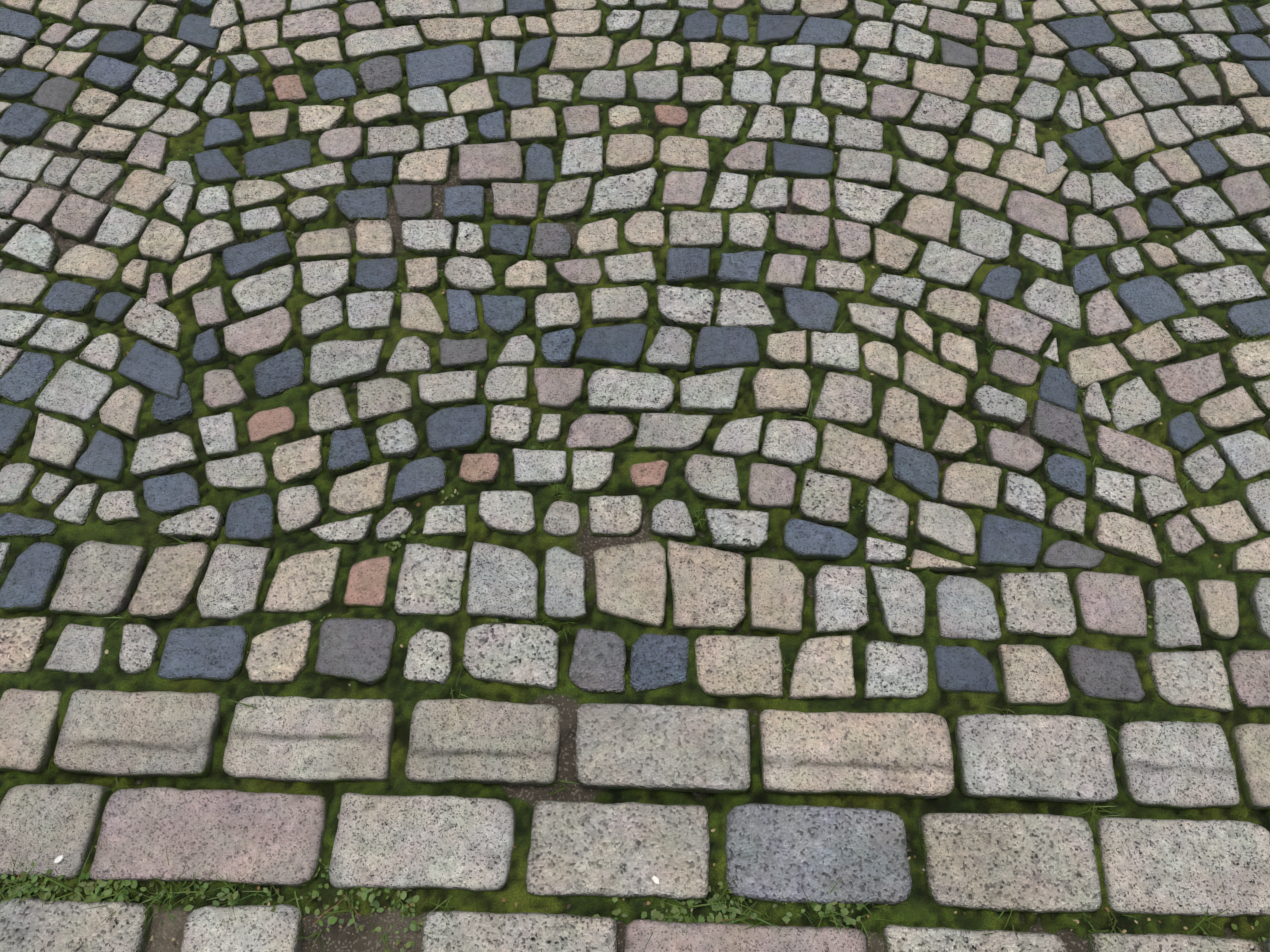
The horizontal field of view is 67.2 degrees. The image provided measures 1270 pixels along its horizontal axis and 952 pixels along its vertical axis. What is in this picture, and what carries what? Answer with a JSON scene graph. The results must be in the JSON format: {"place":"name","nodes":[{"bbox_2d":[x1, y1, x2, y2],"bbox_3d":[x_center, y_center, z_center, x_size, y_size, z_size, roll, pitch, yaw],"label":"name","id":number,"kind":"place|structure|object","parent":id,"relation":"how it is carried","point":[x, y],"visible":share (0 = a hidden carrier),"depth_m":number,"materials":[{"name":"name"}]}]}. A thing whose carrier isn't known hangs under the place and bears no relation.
{"place":"outdoors","nodes":[
{"label":"outdoors","id":0,"kind":"place"},
{"bbox_2d":[0,0,1269,951],"bbox_3d":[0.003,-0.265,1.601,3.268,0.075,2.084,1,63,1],"label":"granite setts","id":1,"kind":"structure","parent":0,"point":[1002,861],"depth_m":1.44,"materials":[{"name":"grey stone"}]},
{"bbox_2d":[0,0,1269,951],"bbox_3d":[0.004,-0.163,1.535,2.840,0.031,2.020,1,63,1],"label":"moss joints","id":2,"kind":"object","parent":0,"point":[567,696],"depth_m":1.43,"materials":[{"name":"plant"}]},
{"bbox_2d":[0,0,1269,951],"bbox_3d":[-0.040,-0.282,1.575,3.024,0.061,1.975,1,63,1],"label":"weeds","id":3,"kind":"object","parent":2,"relation":"on","point":[27,888],"visible":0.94,"depth_m":1.17,"materials":[{"name":"green plant"}]},
{"bbox_2d":[16,3,1253,945],"bbox_3d":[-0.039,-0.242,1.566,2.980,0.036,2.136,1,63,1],"label":"pebbles","id":4,"kind":"object","parent":2,"relation":"on","point":[655,879],"visible":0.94,"depth_m":1.18,"materials":[{"name":"white stone"}]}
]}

